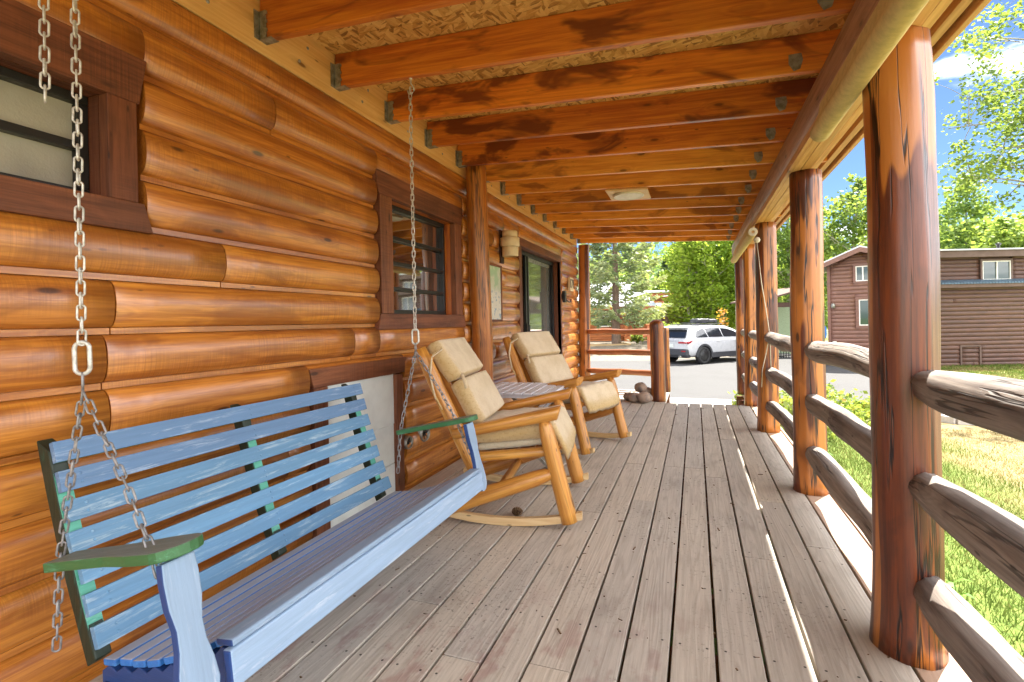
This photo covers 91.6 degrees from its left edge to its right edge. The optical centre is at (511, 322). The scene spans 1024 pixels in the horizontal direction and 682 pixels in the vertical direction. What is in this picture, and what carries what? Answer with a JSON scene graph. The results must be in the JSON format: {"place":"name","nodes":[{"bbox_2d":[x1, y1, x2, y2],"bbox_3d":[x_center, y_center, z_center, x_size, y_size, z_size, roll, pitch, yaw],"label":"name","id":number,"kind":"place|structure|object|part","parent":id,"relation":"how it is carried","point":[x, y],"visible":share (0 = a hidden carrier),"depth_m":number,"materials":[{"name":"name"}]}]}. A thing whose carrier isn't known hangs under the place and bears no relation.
{"place":"outdoors","nodes":[
{"label":"outdoors","id":0,"kind":"place"},
{"bbox_2d":[643,290,673,328],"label":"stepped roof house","id":1,"kind":"structure","parent":0,"point":[657,303],"depth_m":46.47,"materials":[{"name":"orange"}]},
{"bbox_2d":[670,398,734,406],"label":"path","id":2,"kind":"structure","parent":0,"point":[701,401],"depth_m":9.42,"materials":[{"name":"concrete"}]},
{"bbox_2d":[578,353,941,413],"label":"road","id":3,"kind":"structure","parent":0,"point":[714,378],"depth_m":15.69,"materials":[{"name":"grey asphalt"}]},
{"bbox_2d":[666,323,735,363],"bbox_3d":[8.724,0.902,22.032,4.810,1.705,2.240,-1,0,-28],"label":"parked car","id":4,"kind":"object","parent":3,"relation":"on","point":[703,343],"visible":0.66,"depth_m":20.79,"materials":[{"name":"white paint"}]},
{"bbox_3d":[6.901,0.483,21.076,0.350,0.330,1.400,-1,0,-28],"label":"rear window","id":5,"kind":"part","parent":4,"relation":"part of","materials":[{"name":"blue glass"}]},
{"bbox_3d":[7.804,0.441,20.637,0.680,0.355,0.200,-1,0,-28],"label":"side window","id":6,"kind":"part","parent":4,"relation":"part of","materials":[{"name":"grey glass"}]},
{"bbox_2d":[686,318,719,322],"bbox_3d":[8.185,-0.072,21.759,1.246,0.210,1.320,-1,0,-28],"label":"roof carrier","id":7,"kind":"object","parent":4,"relation":"on","point":[701,320],"visible":1,"depth_m":21.32,"materials":[{"name":"plastic"}]},
{"bbox_3d":[8.490,0.422,21.008,0.920,0.385,0.207,-1,0,-28],"label":"side window","id":8,"kind":"part","parent":4,"relation":"part of","materials":[{"name":"black glass"}]},
{"bbox_3d":[9.447,0.419,21.510,1.200,0.380,0.200,-1,0,-28],"label":"side window","id":9,"kind":"part","parent":4,"relation":"part of","materials":[{"name":"black glass"}]},
{"bbox_2d":[730,288,789,352],"bbox_3d":[13.171,-0.061,25.321,2.500,3.430,3.700,-1,0,0],"label":"carport","id":10,"kind":"object","parent":3,"relation":"on","point":[783,318],"visible":0.14,"depth_m":25.67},
{"bbox_2d":[779,351,790,357],"bbox_3d":[12.772,1.128,22.642,1.420,1.030,0.035,-1,0,0],"label":"metal railing","id":11,"kind":"object","parent":3,"relation":"on","point":[786,355],"visible":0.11,"depth_m":22.63,"materials":[{"name":"grey metal"}]},
{"bbox_2d":[577,0,1023,258],"label":"sky","id":12,"kind":"structure","parent":0,"point":[947,67],"materials":[{"name":"blue"}]},
{"bbox_2d":[578,262,1023,663],"bbox_3d":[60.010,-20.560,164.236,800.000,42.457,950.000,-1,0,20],"label":"ground","id":13,"kind":"structure","parent":0,"point":[643,346],"depth_m":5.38,"materials":[{"name":"green plant"}]},
{"bbox_2d":[0,0,579,681],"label":"log cabin","id":14,"kind":"object","parent":13,"relation":"on","point":[248,208],"visible":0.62,"depth_m":2.05,"materials":[{"name":"brown wood"}]},
{"bbox_2d":[0,0,152,233],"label":"window","id":15,"kind":"structure","parent":14,"relation":"in","point":[37,152],"depth_m":1.65,"materials":[{"name":"brown wood"}]},
{"bbox_2d":[372,169,465,329],"bbox_3d":[-0.718,-0.465,3.764,0.193,1.022,1.269,-1,0,20],"label":"window","id":16,"kind":"structure","parent":14,"relation":"in","point":[437,222],"depth_m":3.76,"materials":[{"name":"brown wood"}]},
{"bbox_2d":[490,263,502,321],"bbox_3d":[-0.205,-0.291,4.852,0.026,0.570,0.552,-1,0,20],"label":"framed map","id":17,"kind":"object","parent":14,"relation":"attached to","point":[496,290],"visible":0.49,"depth_m":4.98,"materials":[{"name":"beige paper"}]},
{"bbox_2d":[499,230,519,263],"bbox_3d":[-0.023,-0.780,5.117,0.203,0.340,0.195,-1,0,20],"label":"wall lamp","id":18,"kind":"object","parent":14,"relation":"attached to","point":[509,244],"visible":1,"depth_m":5.05,"materials":[{"name":"beige ceramic"}]},
{"bbox_2d":[516,237,562,398],"bbox_3d":[0.300,0.074,6.618,0.270,2.110,1.893,-1,0,20],"label":"sliding door","id":19,"kind":"structure","parent":14,"relation":"in","point":[541,295],"depth_m":6.90,"materials":[{"name":"glass"}]},
{"bbox_2d":[561,291,570,302],"bbox_3d":[0.835,-0.386,7.622,0.070,0.173,0.306,-1,0,28],"label":"key box","id":20,"kind":"object","parent":14,"relation":"attached to","point":[564,296],"visible":0.96,"depth_m":7.49,"materials":[{"name":"black metal"}]},
{"bbox_2d":[568,277,573,290],"bbox_3d":[0.941,-0.605,7.939,0.042,0.215,0.250,-1,0,20],"label":"house number sign","id":21,"kind":"object","parent":14,"relation":"attached to","point":[570,284],"visible":1,"depth_m":7.85,"materials":[{"name":"brown wood"}]},
{"bbox_2d":[254,0,990,254],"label":"porch roof","id":22,"kind":"structure","parent":14,"relation":"attached to","point":[697,118],"depth_m":2.91,"materials":[{"name":"brown wood"}]},
{"bbox_2d":[38,0,50,103],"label":"loose chain","id":23,"kind":"object","parent":22,"relation":"hanging from","point":[45,62],"visible":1,"depth_m":1.15,"materials":[{"name":"silver metal"}]},
{"bbox_2d":[37,0,486,681],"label":"porch swing","id":24,"kind":"object","parent":22,"relation":"hanging from","point":[257,620],"visible":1,"depth_m":1.57,"materials":[{"name":"blue paint"}]},
{"bbox_2d":[605,187,650,200],"bbox_3d":[1.165,-1.274,4.975,0.400,0.054,0.400,-1,0,20],"label":"ceiling light","id":25,"kind":"object","parent":22,"relation":"attached to","point":[625,194],"visible":1,"depth_m":4.89,"materials":[{"name":"beige glass"}]},
{"bbox_2d":[731,220,757,262],"bbox_3d":[2.670,-0.893,5.800,0.081,0.165,2.480,-1,0,20],"label":"rolled blind","id":26,"kind":"object","parent":22,"relation":"hanging from","point":[749,234],"visible":1,"depth_m":5.27,"materials":[{"name":"fabric"}]},
{"bbox_2d":[753,237,770,386],"bbox_3d":[2.364,-0.084,4.734,0.088,1.430,0.265,-1,0,45],"label":"blind cord","id":27,"kind":"object","parent":26,"relation":"hanging from","point":[756,240],"visible":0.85,"depth_m":4.78,"materials":[{"name":"beige fabric"}]},
{"bbox_2d":[578,245,590,376],"bbox_3d":[1.243,0.039,8.591,0.227,2.732,0.204,-1,0,20],"label":"log post","id":28,"kind":"object","parent":13,"relation":"on","point":[584,296],"visible":0.77,"depth_m":8.51,"materials":[{"name":"brown wood"}]},
{"bbox_2d":[590,342,630,345],"bbox_3d":[5.092,1.436,30.363,3.800,0.295,2.200,-1,0,0],"label":"timber bed","id":29,"kind":"object","parent":13,"relation":"on","point":[623,343],"visible":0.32,"depth_m":29.26,"materials":[{"name":"brown wood"}]},
{"bbox_2d":[577,282,655,340],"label":"house","id":30,"kind":"structure","parent":13,"relation":"on","point":[600,337],"depth_m":35.97,"materials":[{"name":"brown wood"}]},
{"bbox_2d":[576,242,672,343],"bbox_3d":[6.183,-4.431,30.217,6.924,11.782,6.962,-1,0,-4],"label":"spruce tree","id":31,"kind":"object","parent":13,"relation":"on","point":[612,260],"visible":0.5,"depth_m":29.20,"materials":[{"name":"green plant"}]},
{"bbox_2d":[626,335,646,342],"bbox_3d":[7.857,0.946,31.385,1.031,0.905,1.071,-1,0,-38],"label":"shrub","id":32,"kind":"object","parent":13,"relation":"on","point":[636,338],"visible":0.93,"depth_m":31.25,"materials":[{"name":"green plant"}]},
{"bbox_2d":[646,324,649,349],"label":"orange post","id":33,"kind":"object","parent":13,"relation":"on","point":[648,342],"visible":0.35,"depth_m":25.88,"materials":[{"name":"orange wood"}]},
{"bbox_2d":[642,254,653,279],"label":"conifer tree","id":34,"kind":"object","parent":13,"relation":"on","point":[649,266],"visible":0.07,"depth_m":99.75,"materials":[{"name":"green plant"}]},
{"bbox_2d":[645,276,669,293],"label":"leafy tree","id":35,"kind":"object","parent":13,"relation":"on","point":[656,287],"visible":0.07,"depth_m":57.29,"materials":[{"name":"green plant"}]},
{"bbox_2d":[660,258,668,278],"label":"conifer tree","id":36,"kind":"object","parent":13,"relation":"on","point":[664,266],"visible":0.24,"depth_m":104.72,"materials":[{"name":"green plant"}]},
{"bbox_2d":[660,318,680,325],"bbox_3d":[8.980,0.562,27.961,2.010,1.669,2.229,-1,0,36],"label":"shrub","id":37,"kind":"object","parent":13,"relation":"on","point":[665,324],"visible":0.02,"depth_m":27.85,"materials":[{"name":"green plant"}]},
{"bbox_2d":[653,242,700,323],"bbox_3d":[12.332,-3.386,36.278,4.048,9.270,3.700,-1,0,-17],"label":"aspen tree","id":38,"kind":"object","parent":13,"relation":"on","point":[667,280],"visible":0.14,"depth_m":36.37,"materials":[{"name":"green plant"}]},
{"bbox_2d":[656,309,713,323],"bbox_3d":[12.562,0.116,36.264,4.800,2.503,0.100,-1,0,44],"label":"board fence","id":39,"kind":"object","parent":13,"relation":"on","point":[666,319],"visible":0.02,"depth_m":37.19,"materials":[{"name":"brown wood"}]},
{"bbox_2d":[661,241,717,325],"bbox_3d":[12.027,-3.119,33.767,3.657,8.777,4.522,-1,0,20],"label":"aspen tree","id":40,"kind":"object","parent":13,"relation":"on","point":[691,293],"visible":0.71,"depth_m":33.21,"materials":[{"name":"green plant"}]},
{"bbox_2d":[659,241,728,323],"bbox_3d":[13.351,-3.970,36.141,5.456,10.430,4.647,-1,0,20],"label":"aspen tree","id":41,"kind":"object","parent":13,"relation":"on","point":[670,263],"visible":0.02,"depth_m":35.94,"materials":[{"name":"green plant"}]},
{"bbox_2d":[680,241,734,324],"bbox_3d":[13.347,-3.582,33.087,4.262,9.661,5.010,-1,0,20],"label":"aspen tree","id":42,"kind":"object","parent":13,"relation":"on","point":[713,294],"visible":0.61,"depth_m":32.68,"materials":[{"name":"green plant"}]},
{"bbox_2d":[695,241,735,327],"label":"aspen tree","id":43,"kind":"object","parent":13,"relation":"on","point":[730,317],"visible":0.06,"depth_m":34.02,"materials":[{"name":"green plant"}]},
{"bbox_2d":[619,394,817,681],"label":"deck frame","id":44,"kind":"object","parent":13,"relation":"on","point":[740,400],"visible":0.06,"depth_m":2.50,"materials":[{"name":"black wood"}]},
{"bbox_2d":[89,389,971,681],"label":"porch deck","id":45,"kind":"structure","parent":44,"relation":"on","point":[497,603],"depth_m":2.12,"materials":[{"name":"paint"}]},
{"bbox_2d":[466,165,493,382],"bbox_3d":[-0.277,-0.109,4.428,0.193,2.502,0.356,-1,0,10],"label":"log post","id":46,"kind":"object","parent":45,"relation":"on","point":[479,262],"visible":0.73,"depth_m":4.33,"materials":[{"name":"brown wood"}]},
{"bbox_2d":[416,337,588,525],"bbox_3d":[-0.026,0.613,3.136,0.953,1.036,0.828,-1,0,11],"label":"rocking chair","id":47,"kind":"object","parent":45,"relation":"on","point":[505,432],"visible":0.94,"depth_m":2.85,"materials":[{"name":"brown wood"}]},
{"bbox_2d":[512,507,522,515],"bbox_3d":[0.032,1.108,2.917,0.071,0.054,0.056,-1,0,20],"label":"pine cone","id":48,"kind":"object","parent":45,"relation":"on","point":[517,511],"visible":0.98,"depth_m":2.90,"materials":[{"name":"brown plant"}]},
{"bbox_2d":[484,382,566,467],"bbox_3d":[0.108,0.829,4.101,0.605,0.588,0.660,-1,0,17],"label":"side table","id":49,"kind":"object","parent":45,"relation":"on","point":[514,391],"visible":0.49,"depth_m":3.98,"materials":[{"name":"white wood"}]},
{"bbox_2d":[503,331,631,454],"bbox_3d":[0.500,0.602,4.619,0.954,1.036,0.828,-1,0,38],"label":"rocking chair","id":50,"kind":"object","parent":45,"relation":"on","point":[537,357],"visible":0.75,"depth_m":4.58,"materials":[{"name":"beige fabric"}]},
{"bbox_2d":[299,405,889,681],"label":"litter","id":51,"kind":"object","parent":45,"relation":"on","point":[633,549],"visible":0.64,"depth_m":2.41,"materials":[{"name":"brown plant"}]},
{"bbox_2d":[623,392,630,399],"bbox_3d":[1.643,1.042,7.013,0.151,0.119,0.175,-1,0,-35],"label":"stone","id":52,"kind":"object","parent":45,"relation":"on","point":[625,395],"visible":0.52,"depth_m":6.97,"materials":[{"name":"brown stone"}]},
{"bbox_2d":[628,392,638,402],"bbox_3d":[1.682,1.030,6.826,0.179,0.140,0.159,-1,0,11],"label":"stone","id":53,"kind":"object","parent":45,"relation":"on","point":[632,397],"visible":0.74,"depth_m":6.77,"materials":[{"name":"brown stone"}]},
{"bbox_2d":[636,391,652,402],"bbox_3d":[1.795,1.017,6.744,0.222,0.158,0.198,-1,0,-37],"label":"stone","id":54,"kind":"object","parent":45,"relation":"on","point":[644,397],"visible":1,"depth_m":6.67,"materials":[{"name":"brown stone"}]},
{"bbox_2d":[649,320,665,401],"bbox_3d":[2.017,0.526,6.895,0.199,1.125,0.216,-1,0,20],"label":"log post","id":55,"kind":"object","parent":45,"relation":"on","point":[658,375],"visible":0.99,"depth_m":6.81,"materials":[{"name":"brown wood"}]},
{"bbox_2d":[664,326,670,391],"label":"log post","id":56,"kind":"object","parent":45,"relation":"on","point":[667,359],"visible":0.5,"depth_m":7.70,"materials":[{"name":"brown wood"}]},
{"bbox_2d":[587,328,650,375],"bbox_3d":[1.851,0.482,8.116,1.324,0.768,0.117,-1,0,33],"label":"log railing","id":57,"kind":"object","parent":56,"relation":"attached to","point":[639,352],"visible":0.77,"depth_m":8.11,"materials":[{"name":"brown wood"}]},
{"bbox_2d":[734,255,743,394],"bbox_3d":[3.397,0.031,7.349,0.187,2.055,0.179,-1,0,20],"label":"log post","id":58,"kind":"object","parent":45,"relation":"on","point":[739,318],"visible":0.55,"depth_m":7.30,"materials":[{"name":"brown wood"}]},
{"bbox_2d":[742,244,756,406],"bbox_3d":[3.065,0.038,6.394,0.193,2.055,0.204,-1,0,20],"label":"log post","id":59,"kind":"object","parent":45,"relation":"on","point":[749,307],"visible":0.68,"depth_m":6.32,"materials":[{"name":"brown wood"}]},
{"bbox_2d":[740,329,743,380],"bbox_3d":[3.245,0.477,6.866,0.118,0.771,0.886,-1,0,20],"label":"log railing","id":60,"kind":"object","parent":59,"relation":"attached to","point":[742,353],"visible":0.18,"depth_m":7.10,"materials":[{"name":"wood"}]},
{"bbox_2d":[748,330,756,395],"bbox_3d":[2.803,0.474,5.659,0.132,0.767,1.394,-1,0,20],"label":"log railing","id":61,"kind":"object","parent":59,"relation":"attached to","point":[753,363],"visible":0.38,"depth_m":5.83,"materials":[{"name":"wood"}]},
{"bbox_2d":[755,222,780,432],"bbox_3d":[2.526,0.050,4.937,0.213,2.055,0.208,-1,0,20],"label":"log post","id":62,"kind":"object","parent":45,"relation":"on","point":[768,390],"visible":0.81,"depth_m":4.86,"materials":[{"name":"brown wood"}]},
{"bbox_2d":[764,332,792,439],"bbox_3d":[2.234,0.485,4.073,0.142,0.784,1.663,-1,0,20],"label":"log railing","id":63,"kind":"object","parent":62,"relation":"attached to","point":[781,415],"visible":0.62,"depth_m":4.03,"materials":[{"name":"wood"}]},
{"bbox_2d":[789,168,829,495],"bbox_3d":[1.911,0.062,3.217,0.203,2.055,0.196,-1,0,20],"label":"log post","id":64,"kind":"object","parent":45,"relation":"on","point":[807,320],"visible":0.88,"depth_m":3.15,"materials":[{"name":"brown wood"}]},
{"bbox_2d":[862,25,948,670],"bbox_3d":[1.321,0.074,1.687,0.213,2.056,0.205,-1,0,-33],"label":"log post","id":65,"kind":"object","parent":45,"relation":"on","point":[904,281],"visible":0.9,"depth_m":1.61,"materials":[{"name":"brown wood"}]},
{"bbox_2d":[804,341,871,545],"bbox_3d":[1.635,0.496,2.450,0.156,0.787,1.483,-1,0,20],"label":"log railing","id":66,"kind":"object","parent":65,"relation":"attached to","point":[851,497],"visible":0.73,"depth_m":2.35,"materials":[{"name":"wood"}]},
{"bbox_2d":[810,0,928,141],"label":"rolled blind","id":67,"kind":"object","parent":65,"relation":"attached to","point":[886,27],"visible":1,"depth_m":1.54,"materials":[{"name":"fabric"}]},
{"bbox_2d":[908,370,1023,681],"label":"log railing","id":68,"kind":"object","parent":65,"relation":"attached to","point":[990,537],"visible":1,"depth_m":1.26,"materials":[{"name":"wood"}]},
{"bbox_3d":[1.893,1.000,7.003,0.182,0.180,0.187,-1,0,4],"label":"stone","id":69,"kind":"object","parent":45,"relation":"on","visible":0},
{"bbox_2d":[634,382,646,392],"bbox_3d":[1.789,0.906,6.918,0.169,0.150,0.191,-1,0,-4],"label":"stone","id":70,"kind":"object","parent":69,"relation":"on","point":[639,387],"visible":0.92,"depth_m":6.85,"materials":[{"name":"brown stone"}]},
{"bbox_2d":[716,307,729,325],"bbox_3d":[12.472,0.251,29.261,0.712,2.338,0.987,-1,0,-10],"label":"shrub","id":71,"kind":"object","parent":13,"relation":"on","point":[719,315],"visible":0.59,"depth_m":29.33,"materials":[{"name":"orange plant"}]},
{"bbox_2d":[714,241,735,329],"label":"aspen tree","id":72,"kind":"object","parent":13,"relation":"on","point":[731,278],"visible":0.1,"depth_m":33.36,"materials":[{"name":"green plant"}]},
{"bbox_2d":[728,390,741,406],"bbox_3d":[4.064,1.461,8.748,0.434,0.673,0.429,-1,0,43],"label":"shrub","id":73,"kind":"object","parent":13,"relation":"on","point":[733,402],"visible":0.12,"depth_m":8.77,"materials":[{"name":"green plant"}]},
{"bbox_2d":[777,230,785,302],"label":"leafy tree","id":74,"kind":"object","parent":13,"relation":"on","point":[783,280],"visible":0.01,"depth_m":38.40,"materials":[{"name":"green plant"}]},
{"bbox_2d":[577,203,1016,305],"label":"wooded slope","id":75,"kind":"structure","parent":13,"relation":"on","point":[653,255],"depth_m":121.04,"materials":[{"name":"green plant"}]},
{"bbox_2d":[776,204,835,302],"bbox_3d":[16.700,-3.393,30.645,5.636,9.980,4.593,-1,0,-5],"label":"aspen tree","id":76,"kind":"object","parent":13,"relation":"on","point":[782,252],"visible":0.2,"depth_m":30.52,"materials":[{"name":"green plant"}]},
{"bbox_2d":[783,236,828,329],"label":"leafy tree","id":77,"kind":"object","parent":13,"relation":"on","point":[826,316],"visible":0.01,"depth_m":43.05,"materials":[{"name":"green plant"}]},
{"bbox_2d":[779,390,852,440],"bbox_3d":[3.828,1.271,6.650,1.240,0.865,1.180,-1,0,20],"label":"shrub","id":78,"kind":"object","parent":13,"relation":"on","point":[785,403],"visible":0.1,"depth_m":6.53,"materials":[{"name":"green plant"}]},
{"bbox_2d":[783,379,870,426],"bbox_3d":[5.218,1.305,7.699,1.980,0.864,1.933,-1,0,-24],"label":"shrub","id":79,"kind":"object","parent":13,"relation":"on","point":[861,410],"visible":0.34,"depth_m":7.61,"materials":[{"name":"green plant"}]},
{"bbox_2d":[823,173,866,302],"bbox_3d":[18.381,-3.290,26.959,5.670,9.730,6.748,-1,0,20],"label":"aspen tree","id":80,"kind":"object","parent":13,"relation":"on","point":[855,205],"visible":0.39,"depth_m":26.92,"materials":[{"name":"green plant"}]},
{"bbox_2d":[824,245,868,347],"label":"brown gabled house","id":81,"kind":"structure","parent":13,"relation":"on","point":[847,288],"depth_m":18.58,"materials":[{"name":"brown wood"}]},
{"bbox_2d":[853,263,867,283],"bbox_3d":[12.945,-1.802,18.388,0.602,0.720,0.135,-1,0,26],"label":"window","id":82,"kind":"structure","parent":81,"relation":"in","point":[860,271],"depth_m":18.41,"materials":[{"name":"white"}]},
{"bbox_2d":[855,297,867,327],"bbox_3d":[13.086,-0.364,18.319,0.741,1.160,0.159,-1,0,26],"label":"window","id":83,"kind":"structure","parent":81,"relation":"in","point":[861,303],"depth_m":18.41,"materials":[{"name":"white"}]},
{"bbox_2d":[939,205,969,248],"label":"leafy tree","id":84,"kind":"object","parent":13,"relation":"on","point":[946,222],"visible":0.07,"depth_m":43.69,"materials":[{"name":"green plant"}]},
{"bbox_2d":[941,414,974,425],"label":"kerb","id":85,"kind":"structure","parent":13,"relation":"on","point":[946,419],"depth_m":8.61,"materials":[{"name":"concrete"}]},
{"bbox_2d":[947,577,995,624],"bbox_3d":[1.998,1.403,2.228,0.344,0.413,0.366,-1,0,-4],"label":"weed","id":86,"kind":"object","parent":13,"relation":"on","point":[950,584],"visible":0.04,"depth_m":2.31,"materials":[{"name":"green plant"}]},
{"bbox_2d":[945,211,1003,248],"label":"leafy tree","id":87,"kind":"object","parent":13,"relation":"on","point":[981,230],"visible":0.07,"depth_m":36.20,"materials":[{"name":"green plant"}]},
{"bbox_2d":[938,172,1015,248],"bbox_3d":[35.652,-5.288,38.969,6.104,12.982,6.871,-1,0,20],"label":"leafy tree","id":88,"kind":"object","parent":13,"relation":"on","point":[963,206],"visible":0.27,"depth_m":38.58,"materials":[{"name":"green plant"}]},
{"bbox_2d":[934,0,1023,217],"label":"aspen tree","id":89,"kind":"object","parent":13,"relation":"on","point":[1013,124],"visible":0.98,"depth_m":14.31,"materials":[{"name":"green plant"}]},
{"bbox_2d":[940,243,1023,366],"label":"dark house","id":90,"kind":"structure","parent":13,"relation":"on","point":[982,306],"depth_m":17.76,"materials":[{"name":"brown wood"}]},
{"bbox_2d":[979,258,1012,279],"bbox_3d":[17.537,-1.883,18.035,1.115,0.830,0.451,-1,0,20],"label":"window","id":91,"kind":"structure","parent":90,"relation":"in","point":[989,268],"depth_m":18.05,"materials":[{"name":"white glass"}]},
{"bbox_2d":[941,362,1023,379],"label":"lawn grass","id":92,"kind":"structure","parent":13,"relation":"on","point":[1015,372],"depth_m":16.29,"materials":[{"name":"green plant"}]},
{"bbox_2d":[970,215,1023,248],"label":"leafy tree","id":93,"kind":"object","parent":13,"relation":"on","point":[1007,233],"visible":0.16,"depth_m":32.70,"materials":[{"name":"green plant"}]},
{"bbox_2d":[1007,209,1023,236],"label":"leafy tree","id":94,"kind":"object","parent":13,"relation":"on","point":[1019,216],"visible":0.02,"depth_m":38.12,"materials":[{"name":"green plant"}]}
]}

